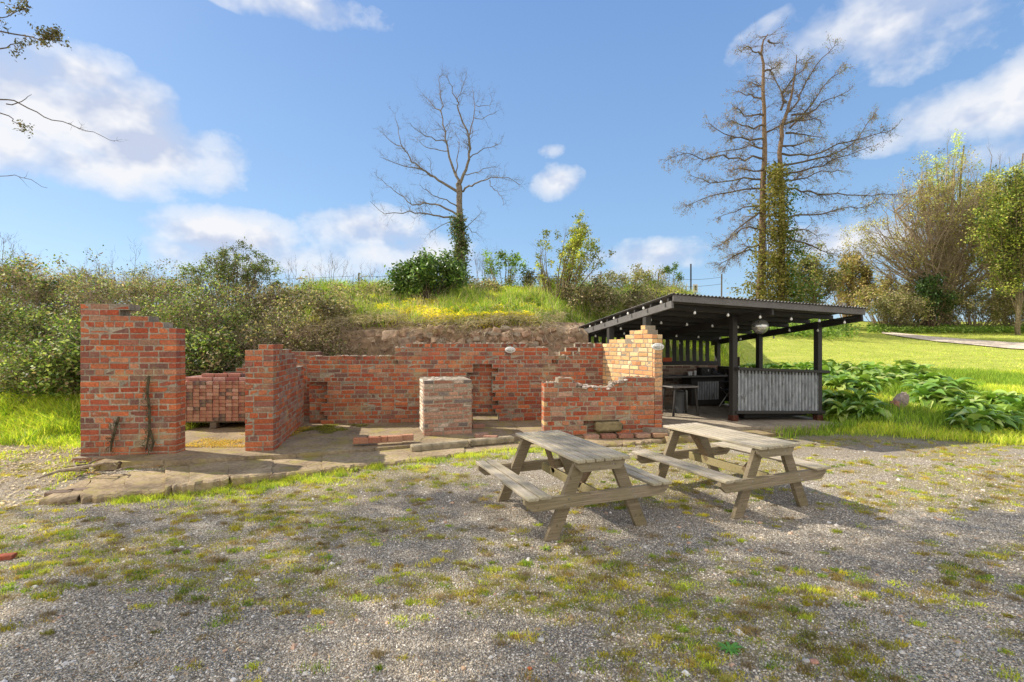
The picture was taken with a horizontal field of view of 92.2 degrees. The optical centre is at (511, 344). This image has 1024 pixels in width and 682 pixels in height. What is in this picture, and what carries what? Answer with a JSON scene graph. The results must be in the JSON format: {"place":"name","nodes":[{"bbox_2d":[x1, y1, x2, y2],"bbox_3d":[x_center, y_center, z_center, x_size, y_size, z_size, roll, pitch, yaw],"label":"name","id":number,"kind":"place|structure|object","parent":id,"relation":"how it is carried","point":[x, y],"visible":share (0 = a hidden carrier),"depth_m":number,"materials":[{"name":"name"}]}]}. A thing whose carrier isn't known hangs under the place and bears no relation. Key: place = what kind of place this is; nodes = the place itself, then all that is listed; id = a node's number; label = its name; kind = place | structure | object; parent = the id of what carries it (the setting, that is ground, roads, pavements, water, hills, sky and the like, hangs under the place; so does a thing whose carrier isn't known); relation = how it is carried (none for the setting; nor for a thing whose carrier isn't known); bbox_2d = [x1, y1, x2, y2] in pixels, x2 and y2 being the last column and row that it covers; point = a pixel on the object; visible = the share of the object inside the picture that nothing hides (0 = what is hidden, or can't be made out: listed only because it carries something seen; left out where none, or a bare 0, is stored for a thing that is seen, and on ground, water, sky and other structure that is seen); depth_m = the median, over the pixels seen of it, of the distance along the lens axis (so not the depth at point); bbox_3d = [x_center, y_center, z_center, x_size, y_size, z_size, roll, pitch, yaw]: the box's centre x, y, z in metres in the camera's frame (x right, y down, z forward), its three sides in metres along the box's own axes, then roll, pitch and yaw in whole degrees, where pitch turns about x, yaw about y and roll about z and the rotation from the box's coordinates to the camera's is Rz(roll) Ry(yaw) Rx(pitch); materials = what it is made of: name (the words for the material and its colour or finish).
{"place":"outdoors","nodes":[
{"label":"outdoors","id":0,"kind":"place"},
{"bbox_2d":[0,349,210,494],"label":"verge grass","id":1,"kind":"structure","parent":0,"point":[37,421],"depth_m":8.31,"materials":[{"name":"plant"}]},
{"bbox_2d":[39,434,663,505],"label":"path","id":2,"kind":"structure","parent":0,"point":[191,477],"depth_m":6.04,"materials":[{"name":"stone"}]},
{"bbox_2d":[410,435,514,451],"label":"stone kerb","id":3,"kind":"structure","parent":2,"relation":"on","point":[471,442],"depth_m":7.41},
{"bbox_2d":[583,432,667,438],"bbox_3d":[1.864,1.507,8.120,1.378,0.095,0.172,0,0,0],"label":"brick edging","id":4,"kind":"object","parent":2,"relation":"on","point":[627,435],"visible":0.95,"depth_m":8.06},
{"bbox_2d":[93,416,613,470],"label":"ruin floor","id":5,"kind":"structure","parent":0,"point":[310,443],"depth_m":7.65,"materials":[{"name":"concrete"}]},
{"bbox_2d":[37,457,144,478],"bbox_3d":[-5.262,1.504,6.185,1.153,0.152,0.822,0,0,0],"label":"root tangle","id":6,"kind":"object","parent":5,"relation":"on","point":[79,467],"visible":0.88,"depth_m":6.02,"materials":[{"name":"brown plant"}]},
{"bbox_2d":[85,424,368,472],"bbox_3d":[-4.004,1.510,7.557,2.179,0.076,3.671,0,0,9],"label":"floor moss","id":7,"kind":"object","parent":5,"relation":"on","point":[323,429],"visible":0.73,"depth_m":7.74,"materials":[{"name":"yellow plant"}]},
{"bbox_2d":[245,344,278,450],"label":"brick pier","id":8,"kind":"structure","parent":5,"relation":"on","point":[261,397],"depth_m":7.01,"materials":[{"name":"brick"}]},
{"bbox_2d":[223,352,322,419],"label":"wall","id":9,"kind":"structure","parent":5,"relation":"on","point":[303,358],"depth_m":9.82,"materials":[{"name":"red brick"}]},
{"bbox_2d":[276,344,303,445],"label":"side wall","id":10,"kind":"structure","parent":5,"relation":"on","point":[291,396],"depth_m":8.04,"materials":[{"name":"red brick"}]},
{"bbox_2d":[419,377,471,435],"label":"brick pillar","id":11,"kind":"structure","parent":5,"relation":"on","point":[445,405],"depth_m":8.24,"materials":[{"name":"brick"}]},
{"bbox_2d":[307,342,607,423],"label":"back wall","id":12,"kind":"structure","parent":5,"relation":"on","point":[506,386],"depth_m":9.57,"materials":[{"name":"red brick"}]},
{"bbox_2d":[541,349,661,434],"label":"front wall","id":13,"kind":"structure","parent":5,"relation":"on","point":[632,404],"depth_m":8.40,"materials":[{"name":"red brick"}]},
{"bbox_2d":[594,421,621,431],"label":"stone block","id":14,"kind":"structure","parent":13,"relation":"on","point":[607,426],"depth_m":8.35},
{"bbox_2d":[602,325,662,424],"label":"side wall","id":15,"kind":"structure","parent":5,"relation":"on","point":[631,354],"depth_m":9.08,"materials":[{"name":"brick"}]},
{"bbox_2d":[286,322,587,413],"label":"earth bank","id":16,"kind":"structure","parent":0,"point":[580,336],"depth_m":11.42,"materials":[{"name":"soil"}]},
{"bbox_2d":[306,321,581,355],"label":"bank roots","id":17,"kind":"object","parent":16,"relation":"attached to","point":[420,324],"visible":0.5,"depth_m":11.36,"materials":[{"name":"brown plant"}]},
{"bbox_2d":[354,324,578,355],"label":"stone wall","id":18,"kind":"structure","parent":16,"relation":"attached to","point":[404,337],"depth_m":11.36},
{"bbox_2d":[0,288,1023,681],"bbox_3d":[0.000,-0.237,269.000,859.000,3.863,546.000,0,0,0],"label":"ground","id":19,"kind":"structure","parent":0,"point":[852,448],"depth_m":3.84,"materials":[{"name":"gravel"}]},
{"bbox_2d":[0,332,60,402],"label":"bramble bush","id":20,"kind":"object","parent":19,"relation":"on","point":[9,381],"visible":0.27,"depth_m":9.14,"materials":[{"name":"green plant"}]},
{"bbox_2d":[0,289,76,357],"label":"bramble bush","id":21,"kind":"object","parent":19,"relation":"on","point":[5,309],"visible":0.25,"depth_m":10.97,"materials":[{"name":"green plant"}]},
{"bbox_2d":[0,293,80,354],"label":"bramble bush","id":22,"kind":"object","parent":19,"relation":"on","point":[38,324],"visible":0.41,"depth_m":10.61,"materials":[{"name":"green plant"}]},
{"bbox_2d":[3,313,80,403],"bbox_3d":[-8.448,0.331,9.452,1.969,1.840,1.848,0,0,0],"label":"bramble bush","id":23,"kind":"object","parent":19,"relation":"on","point":[64,358],"visible":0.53,"depth_m":8.98,"materials":[{"name":"green plant"}]},
{"bbox_2d":[0,249,108,332],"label":"bramble bush","id":24,"kind":"object","parent":19,"relation":"on","point":[41,286],"visible":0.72,"depth_m":12.38,"materials":[{"name":"green plant"}]},
{"bbox_2d":[0,442,111,507],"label":"leaf litter","id":25,"kind":"object","parent":19,"relation":"on","point":[26,456],"visible":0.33,"depth_m":6.45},
{"bbox_2d":[0,0,120,187],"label":"overhanging tree","id":26,"kind":"object","parent":19,"relation":"on","point":[51,35],"visible":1,"depth_m":6.85,"materials":[{"name":"brown plant"}]},
{"bbox_2d":[2,262,131,313],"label":"bramble bush","id":27,"kind":"object","parent":19,"relation":"on","point":[79,271],"visible":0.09,"depth_m":15.29,"materials":[{"name":"green plant"}]},
{"bbox_2d":[26,245,160,322],"bbox_3d":[-10.273,-1.298,12.442,3.254,2.414,2.455,0,0,26],"label":"bramble bush","id":28,"kind":"object","parent":19,"relation":"on","point":[89,291],"visible":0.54,"depth_m":11.97,"materials":[{"name":"green plant"}]},
{"bbox_2d":[72,304,185,462],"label":"brick pier","id":29,"kind":"structure","parent":19,"relation":"on","point":[124,353],"depth_m":6.75,"materials":[{"name":"brick"}]},
{"bbox_2d":[137,375,152,451],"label":"dead ivy","id":30,"kind":"object","parent":29,"relation":"attached to","point":[147,393],"visible":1,"depth_m":6.72,"materials":[{"name":"brown plant"}]},
{"bbox_2d":[61,263,213,321],"bbox_3d":[-9.170,-1.105,12.586,3.328,1.819,2.850,0,0,0],"label":"bramble bush","id":31,"kind":"object","parent":19,"relation":"on","point":[156,289],"visible":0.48,"depth_m":12.44,"materials":[{"name":"green plant"}]},
{"bbox_2d":[84,259,220,312],"bbox_3d":[-10.847,-1.664,15.091,3.769,1.921,3.232,0,0,28],"label":"bramble bush","id":32,"kind":"object","parent":19,"relation":"on","point":[141,276],"visible":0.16,"depth_m":14.69,"materials":[{"name":"green plant"}]},
{"bbox_2d":[133,274,259,344],"bbox_3d":[-7.266,-0.605,11.198,2.720,2.056,2.625,0,0,-39],"label":"bramble bush","id":33,"kind":"object","parent":19,"relation":"on","point":[199,310],"visible":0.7,"depth_m":11.01,"materials":[{"name":"green plant"}]},
{"bbox_2d":[174,322,250,375],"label":"bramble bush","id":34,"kind":"object","parent":19,"relation":"on","point":[220,347],"visible":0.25,"depth_m":10.15,"materials":[{"name":"green plant"}]},
{"bbox_2d":[185,325,241,376],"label":"bramble bush","id":35,"kind":"object","parent":19,"relation":"on","point":[199,363],"visible":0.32,"depth_m":9.94,"materials":[{"name":"green plant"}]},
{"bbox_2d":[167,236,284,319],"bbox_3d":[-7.998,-1.836,13.832,2.833,2.431,2.518,0,0,0],"label":"gorse bush","id":36,"kind":"object","parent":19,"relation":"on","point":[224,272],"visible":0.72,"depth_m":13.71,"materials":[{"name":"green plant"}]},
{"bbox_2d":[195,315,287,371],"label":"bramble bush","id":37,"kind":"object","parent":19,"relation":"on","point":[250,334],"visible":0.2,"depth_m":10.59,"materials":[{"name":"green plant"}]},
{"bbox_2d":[201,277,301,345],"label":"bramble bush","id":38,"kind":"object","parent":19,"relation":"on","point":[270,293],"visible":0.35,"depth_m":12.53,"materials":[{"name":"green plant"}]},
{"bbox_2d":[243,270,331,328],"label":"bramble bush","id":39,"kind":"object","parent":19,"relation":"on","point":[259,303],"visible":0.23,"depth_m":12.81,"materials":[{"name":"green plant"}]},
{"bbox_2d":[241,297,345,351],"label":"bramble bush","id":40,"kind":"object","parent":19,"relation":"on","point":[298,323],"visible":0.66,"depth_m":11.26,"materials":[{"name":"green plant"}]},
{"bbox_2d":[256,283,373,338],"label":"bramble bush","id":41,"kind":"object","parent":19,"relation":"on","point":[319,303],"visible":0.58,"depth_m":11.92,"materials":[{"name":"green plant"}]},
{"bbox_2d":[283,305,368,355],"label":"bramble bush","id":42,"kind":"object","parent":19,"relation":"on","point":[326,344],"visible":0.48,"depth_m":11.26,"materials":[{"name":"green plant"}]},
{"bbox_2d":[320,273,391,300],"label":"bramble bush","id":43,"kind":"object","parent":19,"relation":"on","point":[351,289],"visible":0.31,"depth_m":14.49,"materials":[{"name":"green plant"}]},
{"bbox_2d":[376,246,474,300],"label":"evergreen shrub","id":44,"kind":"object","parent":19,"relation":"on","point":[423,270],"visible":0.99,"depth_m":14.16,"materials":[{"name":"green plant"}]},
{"bbox_2d":[304,308,571,339],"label":"dry grass","id":45,"kind":"structure","parent":19,"relation":"on","point":[496,319],"depth_m":11.37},
{"bbox_2d":[370,63,527,285],"bbox_3d":[-2.678,-6.574,20.214,7.239,10.533,3.739,0,0,0],"label":"bare tree","id":46,"kind":"object","parent":19,"relation":"on","point":[460,248],"visible":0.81,"depth_m":19.90,"materials":[{"name":"brown plant"}]},
{"bbox_2d":[377,297,542,328],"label":"moss","id":47,"kind":"object","parent":19,"relation":"on","point":[447,313],"visible":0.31,"depth_m":11.99,"materials":[{"name":"yellow plant"}]},
{"bbox_2d":[435,276,504,292],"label":"bramble bush","id":48,"kind":"object","parent":19,"relation":"on","point":[490,283],"visible":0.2,"depth_m":15.80,"materials":[{"name":"green plant"}]},
{"bbox_2d":[219,275,745,402],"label":"bank grass","id":49,"kind":"structure","parent":19,"relation":"on","point":[514,293],"depth_m":13.95,"materials":[{"name":"plant"}]},
{"bbox_2d":[481,249,531,286],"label":"young tree","id":50,"kind":"object","parent":19,"relation":"on","point":[514,257],"visible":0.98,"depth_m":16.94,"materials":[{"name":"green plant"}]},
{"bbox_2d":[0,438,1023,681],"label":"gravel tufts","id":51,"kind":"object","parent":19,"relation":"on","point":[617,584],"visible":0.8,"depth_m":3.55,"materials":[{"name":"green plant"}]},
{"bbox_2d":[0,443,1023,681],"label":"leaf scraps","id":52,"kind":"object","parent":19,"relation":"on","point":[611,676],"visible":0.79,"depth_m":3.14,"materials":[{"name":"plant"}]},
{"bbox_2d":[0,436,1023,681],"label":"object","id":53,"kind":"structure","parent":19,"relation":"on","point":[556,540],"depth_m":3.98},
{"bbox_2d":[100,423,944,509],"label":"edge grass","id":54,"kind":"structure","parent":19,"relation":"on","point":[216,490],"depth_m":5.92,"materials":[{"name":"plant"}]},
{"bbox_2d":[500,267,562,286],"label":"shrub","id":55,"kind":"object","parent":19,"relation":"on","point":[527,278],"visible":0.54,"depth_m":16.47,"materials":[{"name":"green plant"}]},
{"bbox_2d":[476,430,671,541],"bbox_3d":[0.546,1.337,4.958,1.470,0.690,1.430,0,0,-22],"label":"picnic table","id":56,"kind":"object","parent":19,"relation":"on","point":[579,460],"visible":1,"depth_m":4.52,"materials":[{"name":"brown wood"}]},
{"bbox_2d":[533,209,615,298],"bbox_3d":[1.807,-2.813,15.361,2.713,2.806,1.922,0,0,22],"label":"young tree","id":57,"kind":"object","parent":19,"relation":"on","point":[578,234],"visible":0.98,"depth_m":15.31,"materials":[{"name":"green plant"}]},
{"bbox_2d":[557,269,619,318],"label":"bramble bush","id":58,"kind":"object","parent":19,"relation":"on","point":[600,294],"visible":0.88,"depth_m":15.01,"materials":[{"name":"green plant"}]},
{"bbox_2d":[591,262,668,286],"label":"twiggy bush","id":59,"kind":"object","parent":19,"relation":"on","point":[625,279],"visible":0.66,"depth_m":16.84,"materials":[{"name":"green plant"}]},
{"bbox_2d":[596,274,679,313],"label":"bramble bush","id":60,"kind":"object","parent":19,"relation":"on","point":[635,297],"visible":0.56,"depth_m":14.88,"materials":[{"name":"green plant"}]},
{"bbox_2d":[717,641,743,655],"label":"weed","id":61,"kind":"object","parent":19,"relation":"on","point":[731,648],"visible":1,"depth_m":2.70,"materials":[{"name":"green plant"}]},
{"bbox_2d":[632,423,830,518],"bbox_3d":[2.369,1.337,5.493,1.470,0.690,1.430,0,0,-23],"label":"picnic table","id":62,"kind":"object","parent":19,"relation":"on","point":[757,448],"visible":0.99,"depth_m":5.12,"materials":[{"name":"brown wood"}]},
{"bbox_2d":[658,18,819,299],"bbox_3d":[13.271,-10.214,28.047,10.450,16.656,5.514,0,0,0],"label":"conifer tree","id":63,"kind":"object","parent":19,"relation":"on","point":[763,139],"visible":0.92,"depth_m":27.89,"materials":[{"name":"brown plant"}]},
{"bbox_2d":[727,157,825,302],"bbox_3d":[14.765,-6.013,27.749,6.413,9.348,2.546,0,0,0],"label":"ivy bush","id":64,"kind":"object","parent":63,"relation":"attached to","point":[774,260],"visible":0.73,"depth_m":27.45,"materials":[{"name":"green plant"}]},
{"bbox_2d":[663,428,818,442],"bbox_3d":[5.008,1.640,9.041,5.430,0.288,0.723,0,0,-20],"label":"step","id":65,"kind":"object","parent":19,"relation":"on","point":[688,438],"visible":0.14,"depth_m":8.61,"materials":[{"name":"concrete"}]},
{"bbox_2d":[743,318,863,339],"bbox_3d":[14.421,-1.256,26.638,7.701,2.178,15.202,0,0,35],"label":"nettle bed","id":66,"kind":"object","parent":19,"relation":"on","point":[836,330],"visible":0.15,"depth_m":24.65,"materials":[{"name":"green plant"}]},
{"bbox_2d":[777,240,858,320],"bbox_3d":[18.472,-3.657,29.992,4.164,5.308,3.326,0,0,27],"label":"hedge tree","id":67,"kind":"object","parent":19,"relation":"on","point":[813,269],"visible":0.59,"depth_m":29.49,"materials":[{"name":"green plant"}]},
{"bbox_2d":[757,35,917,299],"bbox_3d":[18.335,-9.761,28.116,9.496,15.740,4.640,0,0,-11],"label":"conifer tree","id":68,"kind":"object","parent":19,"relation":"on","point":[794,122],"visible":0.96,"depth_m":27.96,"materials":[{"name":"brown plant"}]},
{"bbox_2d":[822,398,859,417],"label":"broad leaf plant","id":69,"kind":"object","parent":19,"relation":"on","point":[838,404],"visible":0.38,"depth_m":10.38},
{"bbox_2d":[824,375,859,392],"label":"broad leaf plant","id":70,"kind":"object","parent":19,"relation":"on","point":[840,381],"visible":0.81,"depth_m":11.70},
{"bbox_2d":[676,340,1023,445],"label":"verge grass","id":71,"kind":"structure","parent":19,"relation":"on","point":[997,379],"depth_m":9.56,"materials":[{"name":"plant"}]},
{"bbox_2d":[827,405,872,423],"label":"broad leaf plant","id":72,"kind":"object","parent":19,"relation":"on","point":[843,412],"visible":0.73,"depth_m":10.14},
{"bbox_2d":[823,240,877,316],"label":"hedge tree","id":73,"kind":"object","parent":19,"relation":"on","point":[862,273],"visible":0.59,"depth_m":33.52,"materials":[{"name":"green plant"}]},
{"bbox_2d":[834,390,885,407],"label":"broad leaf plant","id":74,"kind":"object","parent":19,"relation":"on","point":[844,403],"visible":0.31,"depth_m":10.41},
{"bbox_2d":[835,387,885,406],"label":"broad leaf plant","id":75,"kind":"object","parent":19,"relation":"on","point":[857,394],"visible":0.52,"depth_m":10.48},
{"bbox_2d":[850,400,892,419],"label":"broad leaf plant","id":76,"kind":"object","parent":19,"relation":"on","point":[873,403],"visible":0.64,"depth_m":9.97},
{"bbox_2d":[721,319,1023,378],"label":"lawn","id":77,"kind":"structure","parent":19,"relation":"on","point":[935,359],"depth_m":20.29,"materials":[{"name":"green plant"}]},
{"bbox_2d":[844,270,918,325],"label":"hedge tree","id":78,"kind":"object","parent":19,"relation":"on","point":[872,293],"visible":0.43,"depth_m":30.93,"materials":[{"name":"green plant"}]},
{"bbox_2d":[890,392,908,409],"bbox_3d":[8.063,1.184,10.291,0.305,0.496,0.223,29,0,0],"label":"broken masonry","id":79,"kind":"object","parent":19,"relation":"on","point":[903,397],"visible":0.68,"depth_m":10.22,"materials":[{"name":"stone"}]},
{"bbox_2d":[866,284,945,331],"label":"scrub","id":80,"kind":"object","parent":19,"relation":"on","point":[902,310],"visible":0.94,"depth_m":28.36,"materials":[{"name":"green plant"}]},
{"bbox_2d":[900,382,942,397],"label":"broad leaf plant","id":81,"kind":"object","parent":19,"relation":"on","point":[928,386],"visible":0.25,"depth_m":10.89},
{"bbox_2d":[839,145,1005,324],"bbox_3d":[26.310,-6.400,29.893,13.778,11.408,4.567,0,0,0],"label":"tangled tree","id":82,"kind":"object","parent":19,"relation":"on","point":[940,251],"visible":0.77,"depth_m":29.75,"materials":[{"name":"brown plant"}]},
{"bbox_2d":[909,388,957,408],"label":"broad leaf plant","id":83,"kind":"object","parent":19,"relation":"on","point":[924,391],"visible":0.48,"depth_m":10.36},
{"bbox_2d":[909,271,962,331],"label":"ivy bush","id":84,"kind":"object","parent":19,"relation":"on","point":[930,290],"visible":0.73,"depth_m":28.23,"materials":[{"name":"green plant"}]},
{"bbox_2d":[866,323,1023,333],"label":"hedge","id":85,"kind":"object","parent":19,"relation":"on","point":[944,328],"visible":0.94,"depth_m":27.88,"materials":[{"name":"green plant"}]},
{"bbox_2d":[909,129,998,258],"bbox_3d":[28.357,-7.483,31.870,4.469,12.833,4.014,0,0,-32],"label":"leafy tree","id":86,"kind":"object","parent":19,"relation":"on","point":[951,174],"visible":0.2,"depth_m":31.86,"materials":[{"name":"green plant"}]},
{"bbox_2d":[911,277,1014,331],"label":"scrub","id":87,"kind":"object","parent":19,"relation":"on","point":[967,302],"visible":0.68,"depth_m":28.74,"materials":[{"name":"green plant"}]},
{"bbox_2d":[939,397,991,409],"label":"broad leaf plant","id":88,"kind":"object","parent":19,"relation":"on","point":[953,402],"visible":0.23,"depth_m":9.70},
{"bbox_2d":[943,410,998,435],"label":"broad leaf plant","id":89,"kind":"object","parent":19,"relation":"on","point":[977,426],"visible":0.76,"depth_m":8.72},
{"bbox_2d":[955,170,1006,325],"bbox_3d":[30.721,-5.949,30.917,5.905,10.066,3.822,0,0,0],"label":"tree","id":90,"kind":"object","parent":19,"relation":"on","point":[992,289],"visible":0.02,"depth_m":31.02,"materials":[{"name":"green plant"}]},
{"bbox_2d":[946,137,1023,322],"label":"leafy tree","id":91,"kind":"object","parent":19,"relation":"on","point":[1021,166],"visible":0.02,"depth_m":33.01,"materials":[{"name":"green plant"}]},
{"bbox_2d":[954,409,1018,434],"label":"broad leaf plant","id":92,"kind":"object","parent":19,"relation":"on","point":[1001,416],"visible":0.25,"depth_m":8.71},
{"bbox_2d":[963,389,1009,404],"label":"broad leaf plant","id":93,"kind":"object","parent":19,"relation":"on","point":[991,396],"visible":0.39,"depth_m":10.35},
{"bbox_2d":[961,161,1023,334],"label":"evergreen tree","id":94,"kind":"object","parent":19,"relation":"on","point":[1002,230],"visible":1,"depth_m":26.84,"materials":[{"name":"green plant"}]},
{"bbox_2d":[975,294,1023,328],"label":"scrub","id":95,"kind":"object","parent":19,"relation":"on","point":[1012,320],"visible":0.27,"depth_m":28.57,"materials":[{"name":"green plant"}]},
{"bbox_2d":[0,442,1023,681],"bbox_3d":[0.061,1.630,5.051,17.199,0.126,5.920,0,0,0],"label":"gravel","id":96,"kind":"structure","parent":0,"point":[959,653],"depth_m":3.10,"materials":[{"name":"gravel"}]},
{"bbox_2d":[0,0,1023,321],"label":"sky","id":97,"kind":"structure","parent":0,"point":[233,120],"materials":[{"name":"blue"}]},
{"bbox_2d":[643,403,842,433],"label":"shelter floor","id":98,"kind":"structure","parent":0,"point":[714,415],"depth_m":9.86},
{"bbox_2d":[672,390,684,412],"bbox_3d":[3.638,1.254,10.727,0.290,0.480,0.290,0,0,0],"label":"waste bin","id":99,"kind":"object","parent":98,"relation":"on","point":[679,405],"visible":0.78,"depth_m":10.62,"materials":[{"name":"plastic"}]},
{"bbox_2d":[662,384,698,415],"bbox_3d":[3.534,1.179,10.382,0.646,0.617,0.450,0,0,-17],"label":"side table","id":100,"kind":"object","parent":98,"relation":"on","point":[684,386],"visible":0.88,"depth_m":10.26,"materials":[{"name":"black wood"}]},
{"bbox_2d":[662,365,717,402],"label":"wall","id":101,"kind":"structure","parent":98,"relation":"on","point":[674,369],"depth_m":12.84,"materials":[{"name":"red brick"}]},
{"bbox_2d":[662,374,727,405],"bbox_3d":[4.156,1.159,12.348,2.599,0.752,0.620,0,0,-17],"label":"back counter","id":102,"kind":"object","parent":98,"relation":"on","point":[709,391],"visible":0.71,"depth_m":12.42,"materials":[{"name":"black wood"}]},
{"bbox_2d":[579,293,868,420],"bbox_3d":[4.123,0.394,10.943,4.363,2.506,4.409,0,0,-17],"label":"open shelter","id":103,"kind":"object","parent":98,"relation":"on","point":[759,391],"visible":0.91,"depth_m":10.03,"materials":[{"name":"black wood"}]},
{"bbox_2d":[579,298,856,344],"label":"string lights","id":104,"kind":"object","parent":103,"relation":"hanging from","point":[789,329],"visible":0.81,"depth_m":9.90,"materials":[{"name":"plastic"}]},
{"bbox_2d":[751,318,768,333],"bbox_3d":[4.900,-0.407,9.743,0.312,0.415,0.312,0,0,0],"label":"hanging ball","id":105,"kind":"object","parent":103,"relation":"hanging from","point":[759,326],"visible":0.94,"depth_m":9.64,"materials":[{"name":"metal"}]},
{"bbox_2d":[882,331,1023,348],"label":"lawn path","id":106,"kind":"structure","parent":0,"point":[1017,345],"depth_m":23.86,"materials":[{"name":"concrete"}]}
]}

